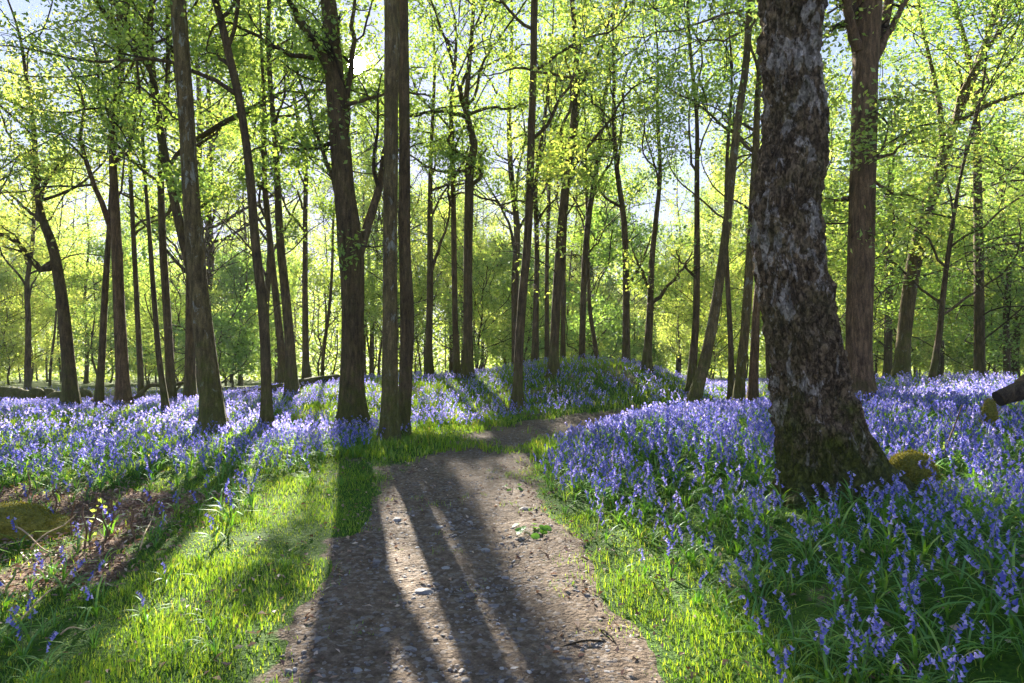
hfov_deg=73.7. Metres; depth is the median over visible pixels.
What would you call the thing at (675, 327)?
young tree
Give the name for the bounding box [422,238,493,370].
young tree
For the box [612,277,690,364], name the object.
young tree
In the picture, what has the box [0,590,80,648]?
bluebell
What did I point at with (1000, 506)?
bluebell
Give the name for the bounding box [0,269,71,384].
young tree
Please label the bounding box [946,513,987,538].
bluebell
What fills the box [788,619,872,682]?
bluebell
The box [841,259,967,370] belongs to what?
young tree
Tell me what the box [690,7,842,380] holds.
distant tree
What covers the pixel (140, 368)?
tree
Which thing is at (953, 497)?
bluebell
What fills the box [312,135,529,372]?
young tree
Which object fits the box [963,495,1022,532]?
bluebell
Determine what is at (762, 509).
bluebell
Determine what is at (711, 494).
bluebell
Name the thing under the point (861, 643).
bluebell
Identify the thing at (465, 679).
stone
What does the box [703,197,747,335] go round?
distant tree
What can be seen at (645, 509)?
bluebell
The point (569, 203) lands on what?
distant tree
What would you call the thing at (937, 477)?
bluebell
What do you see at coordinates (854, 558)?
bluebell
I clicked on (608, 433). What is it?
bluebell carpet
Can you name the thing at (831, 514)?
bluebell
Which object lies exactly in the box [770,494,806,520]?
bluebell
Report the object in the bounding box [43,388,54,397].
boulder
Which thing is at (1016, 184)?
distant tree
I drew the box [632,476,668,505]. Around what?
bluebell
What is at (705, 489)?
bluebell
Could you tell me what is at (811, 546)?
bluebell
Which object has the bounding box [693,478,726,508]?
bluebell
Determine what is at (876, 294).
young tree
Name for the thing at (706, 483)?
bluebell
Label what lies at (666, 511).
bluebell
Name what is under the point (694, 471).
bluebell
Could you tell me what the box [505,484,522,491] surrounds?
leafy plant
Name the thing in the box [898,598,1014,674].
bluebell
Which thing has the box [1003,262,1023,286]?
young tree
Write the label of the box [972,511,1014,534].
bluebell
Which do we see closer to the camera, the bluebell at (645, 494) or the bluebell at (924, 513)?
the bluebell at (924, 513)
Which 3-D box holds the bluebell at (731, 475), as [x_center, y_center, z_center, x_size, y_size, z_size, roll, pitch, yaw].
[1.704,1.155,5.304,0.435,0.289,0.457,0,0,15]
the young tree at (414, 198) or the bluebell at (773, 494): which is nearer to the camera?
the bluebell at (773, 494)
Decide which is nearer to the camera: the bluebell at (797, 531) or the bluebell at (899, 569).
the bluebell at (899, 569)
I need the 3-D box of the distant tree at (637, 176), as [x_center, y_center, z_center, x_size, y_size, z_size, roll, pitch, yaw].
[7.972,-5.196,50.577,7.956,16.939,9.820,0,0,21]
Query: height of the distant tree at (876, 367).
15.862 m
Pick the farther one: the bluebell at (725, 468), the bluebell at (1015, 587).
the bluebell at (725, 468)
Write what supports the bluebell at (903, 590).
on the ground at (1004, 668)
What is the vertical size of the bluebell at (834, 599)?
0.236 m
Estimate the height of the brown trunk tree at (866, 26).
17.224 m
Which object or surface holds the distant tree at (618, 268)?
on the ground at (1004, 668)
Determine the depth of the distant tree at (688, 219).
59.59 m
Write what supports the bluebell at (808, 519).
on the ground at (1004, 668)
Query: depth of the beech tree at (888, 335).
24.95 m
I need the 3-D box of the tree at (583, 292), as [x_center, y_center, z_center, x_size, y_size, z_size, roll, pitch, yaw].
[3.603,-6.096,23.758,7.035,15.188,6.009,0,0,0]
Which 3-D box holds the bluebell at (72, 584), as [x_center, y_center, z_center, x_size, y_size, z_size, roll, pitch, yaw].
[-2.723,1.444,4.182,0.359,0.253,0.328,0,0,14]
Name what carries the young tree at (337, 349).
on the ground at (1004, 668)
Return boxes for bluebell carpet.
[0,353,1023,682]
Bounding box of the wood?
[0,191,1023,381]
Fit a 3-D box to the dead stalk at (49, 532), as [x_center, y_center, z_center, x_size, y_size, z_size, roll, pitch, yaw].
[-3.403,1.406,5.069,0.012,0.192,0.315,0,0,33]
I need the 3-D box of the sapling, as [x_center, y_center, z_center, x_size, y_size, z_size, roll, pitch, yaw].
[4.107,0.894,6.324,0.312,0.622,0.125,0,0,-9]
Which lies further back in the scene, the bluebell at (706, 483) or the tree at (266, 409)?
the tree at (266, 409)
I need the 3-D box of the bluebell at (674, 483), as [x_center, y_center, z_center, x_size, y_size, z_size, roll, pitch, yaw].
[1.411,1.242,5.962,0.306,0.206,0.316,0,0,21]
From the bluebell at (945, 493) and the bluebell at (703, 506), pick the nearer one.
the bluebell at (945, 493)
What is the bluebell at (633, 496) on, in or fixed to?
on the ground at (1004, 668)
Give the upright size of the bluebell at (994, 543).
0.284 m
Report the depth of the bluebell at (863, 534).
4.13 m
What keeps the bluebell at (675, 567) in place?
on the ground at (1004, 668)
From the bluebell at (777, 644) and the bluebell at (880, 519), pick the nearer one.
the bluebell at (777, 644)
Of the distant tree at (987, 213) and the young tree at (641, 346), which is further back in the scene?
the young tree at (641, 346)
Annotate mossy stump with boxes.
[979,397,999,433]
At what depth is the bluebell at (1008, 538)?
3.38 m
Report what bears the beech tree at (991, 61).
on the ground at (1004, 668)
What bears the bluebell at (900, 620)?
on the ground at (1004, 668)
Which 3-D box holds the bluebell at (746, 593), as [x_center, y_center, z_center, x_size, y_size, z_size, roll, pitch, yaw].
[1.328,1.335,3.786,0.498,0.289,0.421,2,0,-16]
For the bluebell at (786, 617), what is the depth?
3.26 m
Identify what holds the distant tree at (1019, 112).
on the ground at (1004, 668)
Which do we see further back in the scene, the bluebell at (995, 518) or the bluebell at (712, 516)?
the bluebell at (712, 516)
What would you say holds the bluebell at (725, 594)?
on the ground at (1004, 668)
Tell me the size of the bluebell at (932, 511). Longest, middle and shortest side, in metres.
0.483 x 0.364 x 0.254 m
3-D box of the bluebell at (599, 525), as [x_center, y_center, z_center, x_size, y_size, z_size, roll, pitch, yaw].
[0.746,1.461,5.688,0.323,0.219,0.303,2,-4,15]
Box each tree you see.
[0,0,137,406]
[0,0,155,210]
[0,0,207,409]
[0,0,276,402]
[0,0,282,431]
[0,4,246,399]
[0,54,142,389]
[0,189,47,305]
[0,211,74,384]
[0,230,89,379]
[0,248,54,360]
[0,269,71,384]
[0,271,31,341]
[0,286,59,381]
[1,0,170,409]
[1,1,301,388]
[1,208,32,321]
[1,222,174,376]
[5,200,53,305]
[7,135,129,385]
[7,144,127,341]
[8,189,71,381]
[9,235,53,380]
[10,160,155,383]
[14,0,286,415]
[15,209,95,382]
[17,315,80,374]
[21,0,314,312]
[32,249,110,382]
[60,0,235,435]
[64,0,325,399]
[67,266,136,382]
[68,262,178,369]
[88,187,177,307]
[89,0,320,405]
[92,282,184,384]
[97,191,180,382]
[107,289,184,383]
[110,157,311,383]
[123,252,228,377]
[130,0,398,313]
[134,92,266,294]
[136,0,440,383]
[144,277,218,381]
[157,245,276,385]
[162,252,242,380]
[165,104,321,385]
[169,257,185,378]
[170,0,383,378]
[173,244,295,386]
[181,306,255,374]
[189,0,463,429]
[198,0,446,397]
[206,202,265,380]
[218,193,265,293]
[225,184,323,383]
[229,275,310,381]
[234,198,302,373]
[238,250,340,380]
[251,308,319,374]
[257,249,399,375]
[271,199,329,336]
[278,11,410,375]
[285,179,368,351]
[289,260,377,375]
[302,114,442,376]
[308,106,423,376]
[308,181,382,353]
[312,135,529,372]
[324,0,526,378]
[327,61,464,280]
[335,302,399,373]
[338,270,418,373]
[342,0,526,378]
[350,121,486,288]
[354,134,443,376]
[357,0,578,381]
[364,262,442,363]
[364,275,438,365]
[376,0,495,443]
[379,191,458,370]
[380,292,449,374]
[381,88,543,368]
[381,307,446,366]
[397,141,520,374]
[397,285,439,373]
[398,0,413,435]
[398,0,638,365]
[399,203,512,361]
[411,218,440,373]
[414,288,487,371]
[416,0,652,411]
[420,223,544,369]
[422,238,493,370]
[423,202,499,352]
[433,256,446,372]
[438,177,513,368]
[441,186,523,368]
[457,0,728,378]
[473,0,668,362]
[473,239,541,368]
[473,248,600,366]
[473,276,549,367]
[475,6,643,358]
[475,284,569,365]
[476,187,554,364]
[478,277,559,366]
[480,114,581,317]
[493,0,628,359]
[493,152,683,364]
[494,57,644,359]
[506,192,555,279]
[512,92,687,355]
[520,0,674,362]
[521,237,553,275]
[523,153,619,347]
[526,0,710,361]
[527,253,640,360]
[532,101,645,329]
[539,273,611,356]
[540,166,620,319]
[545,0,734,372]
[545,0,757,406]
[549,269,640,359]
[553,194,642,321]
[566,274,621,349]
[568,0,759,394]
[572,156,670,307]
[577,201,659,358]
[594,254,687,368]
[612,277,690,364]
[614,294,674,369]
[615,292,684,368]
[617,154,746,372]
[630,240,733,378]
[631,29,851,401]
[633,0,909,399]
[638,238,666,362]
[642,232,754,379]
[648,0,918,401]
[655,285,720,372]
[660,252,736,362]
[661,184,751,378]
[662,169,744,374]
[662,227,708,317]
[665,125,753,307]
[666,297,732,366]
[681,216,716,298]
[686,126,898,376]
[687,160,749,377]
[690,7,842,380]
[699,280,764,378]
[700,0,1023,377]
[703,12,1023,378]
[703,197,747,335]
[703,309,749,377]
[707,231,873,360]
[725,0,980,401]
[734,310,765,377]
[748,0,920,509]
[822,0,1023,337]
[824,0,1023,387]
[824,95,920,298]
[826,213,928,369]
[829,220,972,367]
[832,111,954,378]
[833,227,929,367]
[838,158,928,311]
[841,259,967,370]
[841,294,920,373]
[846,54,1023,377]
[848,51,1023,264]
[873,247,934,377]
[876,65,1023,377]
[877,187,1023,376]
[878,0,1023,381]
[893,18,1023,377]
[903,175,946,378]
[911,300,960,374]
[915,185,1023,377]
[915,256,1023,373]
[921,248,1023,376]
[931,262,1023,371]
[936,306,1022,372]
[948,185,1014,374]
[951,92,1023,206]
[959,165,1022,322]
[987,161,1023,195]
[987,204,1023,251]
[989,128,1023,250]
[989,274,1023,371]
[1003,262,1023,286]
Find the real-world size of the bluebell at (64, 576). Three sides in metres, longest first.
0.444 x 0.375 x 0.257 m
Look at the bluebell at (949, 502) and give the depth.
4.28 m
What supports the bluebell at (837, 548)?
on the ground at (1004, 668)
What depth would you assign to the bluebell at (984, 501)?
4.54 m
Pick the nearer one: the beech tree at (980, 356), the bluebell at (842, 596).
the bluebell at (842, 596)
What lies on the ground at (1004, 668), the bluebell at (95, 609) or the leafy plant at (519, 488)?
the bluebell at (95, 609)
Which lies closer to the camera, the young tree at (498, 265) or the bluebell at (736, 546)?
the bluebell at (736, 546)
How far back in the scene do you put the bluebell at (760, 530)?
4.60 m
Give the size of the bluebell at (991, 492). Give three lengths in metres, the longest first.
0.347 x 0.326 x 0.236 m
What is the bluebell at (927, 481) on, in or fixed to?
on the ground at (1004, 668)
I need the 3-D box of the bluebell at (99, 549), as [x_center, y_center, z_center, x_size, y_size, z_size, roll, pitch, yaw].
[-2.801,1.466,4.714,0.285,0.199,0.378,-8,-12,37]
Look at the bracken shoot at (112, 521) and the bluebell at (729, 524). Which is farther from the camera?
the bracken shoot at (112, 521)
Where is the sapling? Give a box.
[942,405,964,457]
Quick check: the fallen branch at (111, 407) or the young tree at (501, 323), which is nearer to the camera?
the fallen branch at (111, 407)
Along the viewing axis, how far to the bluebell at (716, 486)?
5.17 m
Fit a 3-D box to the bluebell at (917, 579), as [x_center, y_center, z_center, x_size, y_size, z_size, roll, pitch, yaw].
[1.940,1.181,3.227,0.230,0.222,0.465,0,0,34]
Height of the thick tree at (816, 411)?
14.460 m
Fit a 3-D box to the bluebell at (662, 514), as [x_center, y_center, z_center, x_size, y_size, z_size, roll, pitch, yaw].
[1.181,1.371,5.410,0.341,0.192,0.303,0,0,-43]
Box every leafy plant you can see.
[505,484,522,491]
[512,523,551,538]
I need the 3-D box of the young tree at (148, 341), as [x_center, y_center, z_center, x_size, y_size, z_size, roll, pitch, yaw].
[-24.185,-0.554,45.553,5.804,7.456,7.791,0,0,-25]
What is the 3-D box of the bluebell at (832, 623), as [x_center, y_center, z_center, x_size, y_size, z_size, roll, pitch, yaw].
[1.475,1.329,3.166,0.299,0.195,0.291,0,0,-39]
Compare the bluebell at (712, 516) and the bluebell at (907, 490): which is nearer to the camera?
the bluebell at (907, 490)
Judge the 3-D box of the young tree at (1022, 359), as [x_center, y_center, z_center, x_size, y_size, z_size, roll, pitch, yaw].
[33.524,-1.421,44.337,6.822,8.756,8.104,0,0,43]
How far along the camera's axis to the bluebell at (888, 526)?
3.88 m
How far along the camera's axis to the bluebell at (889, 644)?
2.85 m
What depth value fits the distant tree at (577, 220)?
49.08 m
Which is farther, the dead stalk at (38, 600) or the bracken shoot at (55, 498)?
the bracken shoot at (55, 498)
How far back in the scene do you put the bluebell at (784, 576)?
3.78 m
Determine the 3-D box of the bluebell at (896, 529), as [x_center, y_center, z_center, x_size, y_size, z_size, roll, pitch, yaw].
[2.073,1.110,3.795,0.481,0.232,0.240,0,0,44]
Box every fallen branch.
[91,399,119,412]
[133,381,183,400]
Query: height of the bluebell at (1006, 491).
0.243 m
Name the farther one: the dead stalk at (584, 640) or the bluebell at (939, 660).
the dead stalk at (584, 640)
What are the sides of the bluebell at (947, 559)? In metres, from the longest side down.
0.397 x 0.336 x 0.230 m
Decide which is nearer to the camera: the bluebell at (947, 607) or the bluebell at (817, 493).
the bluebell at (947, 607)
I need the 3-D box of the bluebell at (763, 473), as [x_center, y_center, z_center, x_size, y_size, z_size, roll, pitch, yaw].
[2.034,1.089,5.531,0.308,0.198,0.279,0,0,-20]
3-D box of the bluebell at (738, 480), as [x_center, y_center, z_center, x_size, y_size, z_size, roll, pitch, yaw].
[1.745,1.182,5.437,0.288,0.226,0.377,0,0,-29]
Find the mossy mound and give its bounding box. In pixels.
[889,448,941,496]
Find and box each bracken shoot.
[5,567,20,597]
[27,472,31,497]
[52,489,56,510]
[70,500,78,539]
[81,504,87,547]
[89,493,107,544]
[100,499,118,539]
[101,517,108,550]
[130,509,138,539]
[176,481,183,506]
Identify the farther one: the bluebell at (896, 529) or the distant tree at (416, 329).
the distant tree at (416, 329)
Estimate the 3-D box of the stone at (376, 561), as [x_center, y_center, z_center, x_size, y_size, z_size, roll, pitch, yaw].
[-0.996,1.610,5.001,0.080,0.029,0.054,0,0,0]
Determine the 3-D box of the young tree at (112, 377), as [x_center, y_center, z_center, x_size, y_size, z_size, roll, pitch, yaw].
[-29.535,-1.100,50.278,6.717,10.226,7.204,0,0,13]
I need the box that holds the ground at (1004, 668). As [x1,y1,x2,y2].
[0,350,1023,682]
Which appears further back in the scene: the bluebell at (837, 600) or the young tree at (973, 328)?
the young tree at (973, 328)
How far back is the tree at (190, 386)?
18.51 m
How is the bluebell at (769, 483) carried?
on the ground at (1004, 668)
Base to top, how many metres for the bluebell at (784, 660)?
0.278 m
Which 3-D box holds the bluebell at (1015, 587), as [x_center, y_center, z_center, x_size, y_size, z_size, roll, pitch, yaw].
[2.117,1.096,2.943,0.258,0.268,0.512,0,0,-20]
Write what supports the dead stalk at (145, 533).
on the leaf litter
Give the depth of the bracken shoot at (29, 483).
6.70 m
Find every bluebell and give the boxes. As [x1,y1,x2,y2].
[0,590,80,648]
[0,604,47,644]
[0,616,73,664]
[7,631,82,673]
[12,560,46,590]
[14,552,93,592]
[37,545,93,583]
[41,558,101,596]
[53,559,124,604]
[56,521,104,554]
[57,573,112,628]
[67,518,105,544]
[88,540,123,567]
[123,591,165,623]
[144,514,174,537]
[148,562,192,587]
[185,513,246,547]
[574,490,612,517]
[576,500,594,519]
[584,509,620,542]
[587,493,605,514]
[591,503,608,529]
[596,496,629,525]
[612,489,651,518]
[615,484,640,513]
[616,504,642,529]
[619,504,643,524]
[622,478,639,501]
[622,509,655,539]
[624,480,664,511]
[624,484,660,507]
[624,548,659,576]
[625,496,647,516]
[626,475,657,496]
[631,485,660,520]
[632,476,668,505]
[632,519,666,544]
[635,489,667,518]
[646,465,684,495]
[646,502,672,522]
[646,513,692,542]
[648,482,664,509]
[648,495,691,531]
[648,525,703,566]
[648,535,688,581]
[649,494,692,522]
[658,476,672,498]
[659,472,717,506]
[660,476,685,499]
[660,523,709,564]
[664,471,686,493]
[665,525,719,565]
[668,496,694,530]
[676,510,706,535]
[677,570,719,607]
[679,531,749,577]
[680,497,727,529]
[681,471,713,496]
[684,461,719,493]
[684,562,745,601]
[684,568,759,610]
[688,469,704,494]
[688,482,727,506]
[689,461,720,485]
[689,500,727,524]
[689,504,725,539]
[692,493,710,517]
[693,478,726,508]
[693,492,730,528]
[694,497,729,520]
[696,535,718,564]
[698,493,745,525]
[705,483,758,511]
[709,484,747,514]
[712,451,738,483]
[713,595,778,635]
[714,464,757,488]
[714,494,742,525]
[716,503,746,527]
[717,467,754,490]
[718,557,791,607]
[719,518,775,558]
[720,476,742,500]
[720,493,740,516]
[720,519,765,562]
[721,470,755,508]
[722,460,753,482]
[722,550,780,594]
[723,477,740,501]
[723,644,835,682]
[727,484,767,511]
[727,528,789,566]
[727,572,779,613]
[728,534,786,574]
[729,493,757,525]
[729,503,779,536]
[729,597,813,654]
[730,486,765,523]
[730,549,787,585]
[731,487,778,519]
[732,487,786,521]
[732,648,845,682]
[733,481,770,502]
[734,518,794,555]
[734,572,798,607]
[738,614,796,662]
[742,493,789,525]
[742,546,791,574]
[743,451,772,478]
[743,495,776,530]
[744,458,768,491]
[745,464,773,483]
[745,475,788,508]
[745,519,798,557]
[746,545,806,596]
[748,454,771,476]
[750,506,790,536]
[751,558,831,595]
[755,490,796,512]
[755,493,795,521]
[756,589,829,650]
[759,554,814,597]
[761,468,804,507]
[764,497,791,525]
[769,518,864,568]
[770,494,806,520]
[776,519,853,561]
[780,528,813,553]
[783,526,837,553]
[783,617,851,669]
[788,512,820,543]
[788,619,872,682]
[789,500,867,534]
[790,492,823,524]
[790,608,861,646]
[792,522,830,546]
[792,574,870,626]
[793,617,856,663]
[797,484,824,518]
[799,544,846,571]
[803,482,878,520]
[805,632,891,682]
[807,611,862,657]
[808,573,892,623]
[810,605,904,668]
[811,559,853,609]
[812,501,857,542]
[813,593,905,648]
[815,647,856,682]
[817,481,874,511]
[817,534,851,569]
[817,636,913,674]
[820,502,854,523]
[822,471,870,509]
[822,505,856,542]
[822,542,885,585]
[822,630,903,682]
[823,484,852,521]
[823,539,876,595]
[827,482,842,512]
[828,604,924,659]
[829,632,921,681]
[834,569,897,616]
[835,617,907,667]
[836,508,894,539]
[840,616,943,682]
[842,484,890,517]
[843,483,904,522]
[843,502,886,533]
[844,513,906,554]
[846,489,911,523]
[846,501,931,542]
[849,552,904,591]
[850,523,869,557]
[851,547,917,597]
[855,569,978,659]
[856,522,930,557]
[856,652,936,682]
[857,504,928,552]
[859,484,909,517]
[862,653,933,682]
[863,486,901,529]
[863,487,915,514]
[863,499,934,544]
[864,479,909,519]
[864,554,951,612]
[869,600,968,670]
[870,541,938,587]
[873,477,949,516]
[873,579,928,621]
[875,474,918,507]
[877,589,928,627]
[879,523,943,565]
[879,604,953,652]
[879,645,968,682]
[883,482,913,506]
[883,486,934,523]
[883,650,1010,682]
[884,470,915,511]
[884,481,914,516]
[884,487,924,509]
[888,555,947,582]
[889,490,947,526]
[890,505,912,529]
[890,512,959,560]
[892,564,944,607]
[895,547,974,593]
[896,489,987,539]
[896,580,977,625]
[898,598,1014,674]
[899,506,949,539]
[899,532,990,576]
[899,655,956,682]
[900,504,923,542]
[905,503,985,550]
[905,639,964,682]
[906,485,983,525]
[906,499,987,545]
[906,503,942,529]
[907,486,964,513]
[908,497,952,537]
[909,480,955,508]
[911,613,999,655]
[912,464,960,491]
[912,477,962,505]
[914,485,996,524]
[915,516,954,547]
[917,481,939,504]
[917,488,973,521]
[917,527,964,557]
[919,505,980,551]
[919,542,1020,593]
[922,459,949,473]
[926,480,997,514]
[927,512,1018,570]
[928,480,974,522]
[929,463,983,499]
[930,475,967,496]
[930,576,986,619]
[931,501,982,549]
[931,565,1023,625]
[933,477,976,510]
[933,481,981,519]
[938,518,1007,576]
[939,620,1017,668]
[940,502,1000,544]
[941,602,1022,655]
[945,555,1021,616]
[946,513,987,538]
[948,510,1010,540]
[949,534,1023,580]
[951,523,1019,568]
[954,488,1018,525]
[955,490,1005,522]
[956,463,1001,501]
[956,475,998,515]
[959,482,978,507]
[959,489,1004,512]
[959,490,1014,520]
[960,519,1021,556]
[960,539,1022,594]
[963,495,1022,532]
[964,469,1019,511]
[965,518,1022,577]
[967,476,992,494]
[967,587,1019,643]
[969,504,1017,531]
[971,489,996,516]
[972,506,1023,553]
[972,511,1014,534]
[974,481,1008,511]
[974,482,1005,506]
[975,486,1015,515]
[977,566,1023,625]
[978,480,1021,502]
[978,529,1023,578]
[980,477,1010,505]
[985,500,1014,531]
[993,476,1017,507]
[1001,521,1023,551]
[1007,471,1023,511]
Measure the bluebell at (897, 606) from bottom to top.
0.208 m
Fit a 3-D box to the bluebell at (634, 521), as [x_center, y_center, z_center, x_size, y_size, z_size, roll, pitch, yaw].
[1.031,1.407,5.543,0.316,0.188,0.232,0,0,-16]
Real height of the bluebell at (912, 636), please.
0.298 m
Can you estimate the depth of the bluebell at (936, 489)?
4.27 m
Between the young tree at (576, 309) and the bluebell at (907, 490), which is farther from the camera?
the young tree at (576, 309)
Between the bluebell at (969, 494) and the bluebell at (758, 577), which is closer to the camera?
the bluebell at (758, 577)
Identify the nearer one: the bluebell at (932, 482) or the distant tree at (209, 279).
the bluebell at (932, 482)
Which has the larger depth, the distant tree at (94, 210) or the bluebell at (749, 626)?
the distant tree at (94, 210)
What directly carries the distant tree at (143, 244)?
on the ground at (1004, 668)
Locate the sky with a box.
[0,0,1023,350]
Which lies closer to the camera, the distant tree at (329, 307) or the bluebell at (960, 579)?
the bluebell at (960, 579)
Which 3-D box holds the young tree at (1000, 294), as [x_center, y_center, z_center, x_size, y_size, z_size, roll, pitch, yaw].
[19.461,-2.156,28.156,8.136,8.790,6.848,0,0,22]
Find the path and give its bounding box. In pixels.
[278,406,711,682]
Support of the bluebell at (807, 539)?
on the ground at (1004, 668)
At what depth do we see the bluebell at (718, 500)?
5.14 m
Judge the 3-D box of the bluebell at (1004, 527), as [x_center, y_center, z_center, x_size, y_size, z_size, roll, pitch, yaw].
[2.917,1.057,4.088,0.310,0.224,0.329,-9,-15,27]
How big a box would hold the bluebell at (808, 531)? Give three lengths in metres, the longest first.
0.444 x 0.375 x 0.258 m
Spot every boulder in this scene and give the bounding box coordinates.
[0,387,9,400]
[0,500,74,541]
[3,386,23,401]
[12,390,36,403]
[30,388,43,401]
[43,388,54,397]
[45,391,60,401]
[79,388,92,400]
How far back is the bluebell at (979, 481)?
4.82 m
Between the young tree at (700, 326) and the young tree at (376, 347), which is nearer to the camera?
the young tree at (700, 326)
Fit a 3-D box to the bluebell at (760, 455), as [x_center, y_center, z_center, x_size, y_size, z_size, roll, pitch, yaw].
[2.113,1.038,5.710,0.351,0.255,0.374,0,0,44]
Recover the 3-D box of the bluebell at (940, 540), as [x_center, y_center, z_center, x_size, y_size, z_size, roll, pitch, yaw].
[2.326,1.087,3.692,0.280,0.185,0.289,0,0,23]
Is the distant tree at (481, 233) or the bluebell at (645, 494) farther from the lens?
the distant tree at (481, 233)
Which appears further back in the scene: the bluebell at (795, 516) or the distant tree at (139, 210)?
the distant tree at (139, 210)
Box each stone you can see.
[353,667,362,672]
[371,559,380,562]
[379,627,390,631]
[393,517,401,521]
[403,646,416,650]
[414,588,433,594]
[461,678,469,681]
[464,592,474,596]
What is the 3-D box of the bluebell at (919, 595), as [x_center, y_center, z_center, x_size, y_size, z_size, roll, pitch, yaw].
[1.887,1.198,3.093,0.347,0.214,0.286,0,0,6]
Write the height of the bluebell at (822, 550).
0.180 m
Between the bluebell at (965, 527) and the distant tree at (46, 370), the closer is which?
the bluebell at (965, 527)
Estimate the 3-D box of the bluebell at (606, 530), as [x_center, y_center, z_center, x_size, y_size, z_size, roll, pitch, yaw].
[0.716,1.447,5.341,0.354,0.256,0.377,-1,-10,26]
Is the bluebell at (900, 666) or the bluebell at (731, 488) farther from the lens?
the bluebell at (731, 488)
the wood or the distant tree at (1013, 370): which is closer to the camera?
the distant tree at (1013, 370)
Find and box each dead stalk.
[15,526,52,553]
[19,558,89,619]
[30,514,75,548]
[60,624,95,634]
[139,512,153,548]
[561,635,639,646]
[595,444,614,536]
[599,628,616,644]
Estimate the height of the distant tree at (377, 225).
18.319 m
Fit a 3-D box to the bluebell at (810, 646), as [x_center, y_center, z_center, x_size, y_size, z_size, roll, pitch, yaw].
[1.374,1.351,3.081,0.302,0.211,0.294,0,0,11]
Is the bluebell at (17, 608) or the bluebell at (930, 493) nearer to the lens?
the bluebell at (17, 608)
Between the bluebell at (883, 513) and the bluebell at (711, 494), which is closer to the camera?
the bluebell at (883, 513)
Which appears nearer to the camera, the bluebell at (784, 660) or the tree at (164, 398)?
the bluebell at (784, 660)
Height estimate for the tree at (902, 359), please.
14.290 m
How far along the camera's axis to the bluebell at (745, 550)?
3.96 m
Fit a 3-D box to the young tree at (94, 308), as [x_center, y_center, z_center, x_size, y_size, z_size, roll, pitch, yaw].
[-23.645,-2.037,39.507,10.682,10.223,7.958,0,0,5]
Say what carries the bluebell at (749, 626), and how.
on the ground at (1004, 668)
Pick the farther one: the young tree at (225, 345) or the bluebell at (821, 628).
the young tree at (225, 345)
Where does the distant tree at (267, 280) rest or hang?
on the ground at (1004, 668)
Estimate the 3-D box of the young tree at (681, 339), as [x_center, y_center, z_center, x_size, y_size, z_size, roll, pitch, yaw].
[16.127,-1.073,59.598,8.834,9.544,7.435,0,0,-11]
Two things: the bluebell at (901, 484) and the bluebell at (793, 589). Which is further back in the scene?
the bluebell at (901, 484)
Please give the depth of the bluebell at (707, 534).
4.85 m
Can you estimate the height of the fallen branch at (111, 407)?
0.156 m
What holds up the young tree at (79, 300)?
on the ground at (1004, 668)
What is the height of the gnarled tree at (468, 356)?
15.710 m
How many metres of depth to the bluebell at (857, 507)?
4.25 m
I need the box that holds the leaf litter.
[0,423,1023,682]
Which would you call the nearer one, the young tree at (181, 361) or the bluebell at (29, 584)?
the bluebell at (29, 584)
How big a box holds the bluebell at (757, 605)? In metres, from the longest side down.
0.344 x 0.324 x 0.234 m
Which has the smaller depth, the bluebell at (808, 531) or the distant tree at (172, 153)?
the bluebell at (808, 531)
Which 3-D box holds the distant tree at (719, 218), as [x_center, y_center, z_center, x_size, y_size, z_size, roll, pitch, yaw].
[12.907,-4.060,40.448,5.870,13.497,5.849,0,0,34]
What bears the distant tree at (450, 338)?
on the ground at (1004, 668)
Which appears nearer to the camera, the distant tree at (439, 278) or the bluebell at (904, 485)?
the bluebell at (904, 485)
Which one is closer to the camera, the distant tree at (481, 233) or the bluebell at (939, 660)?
the bluebell at (939, 660)
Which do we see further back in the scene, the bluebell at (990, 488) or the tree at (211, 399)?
the tree at (211, 399)
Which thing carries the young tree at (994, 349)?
on the ground at (1004, 668)
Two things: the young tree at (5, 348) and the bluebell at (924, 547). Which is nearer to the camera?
the bluebell at (924, 547)
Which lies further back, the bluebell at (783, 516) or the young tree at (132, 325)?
the young tree at (132, 325)
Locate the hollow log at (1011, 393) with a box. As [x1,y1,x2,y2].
[992,374,1023,405]
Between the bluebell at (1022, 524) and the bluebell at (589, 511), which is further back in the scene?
the bluebell at (589, 511)
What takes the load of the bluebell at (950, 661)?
on the ground at (1004, 668)
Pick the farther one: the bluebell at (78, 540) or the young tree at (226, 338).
the young tree at (226, 338)
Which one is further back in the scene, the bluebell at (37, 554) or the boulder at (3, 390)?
the boulder at (3, 390)
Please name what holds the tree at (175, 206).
on the ground at (1004, 668)
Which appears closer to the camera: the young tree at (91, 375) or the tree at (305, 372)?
the tree at (305, 372)
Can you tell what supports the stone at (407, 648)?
on the path
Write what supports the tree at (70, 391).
on the ground at (1004, 668)
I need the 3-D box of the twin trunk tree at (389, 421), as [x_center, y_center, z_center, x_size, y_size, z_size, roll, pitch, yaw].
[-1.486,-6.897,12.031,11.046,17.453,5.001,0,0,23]
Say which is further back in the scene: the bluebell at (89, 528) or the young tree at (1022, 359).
the young tree at (1022, 359)
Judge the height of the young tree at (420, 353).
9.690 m
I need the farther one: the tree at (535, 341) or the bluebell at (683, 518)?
the tree at (535, 341)
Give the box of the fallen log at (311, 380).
[241,374,339,394]
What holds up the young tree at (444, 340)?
on the ground at (1004, 668)
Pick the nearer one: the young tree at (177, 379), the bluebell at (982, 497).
the bluebell at (982, 497)

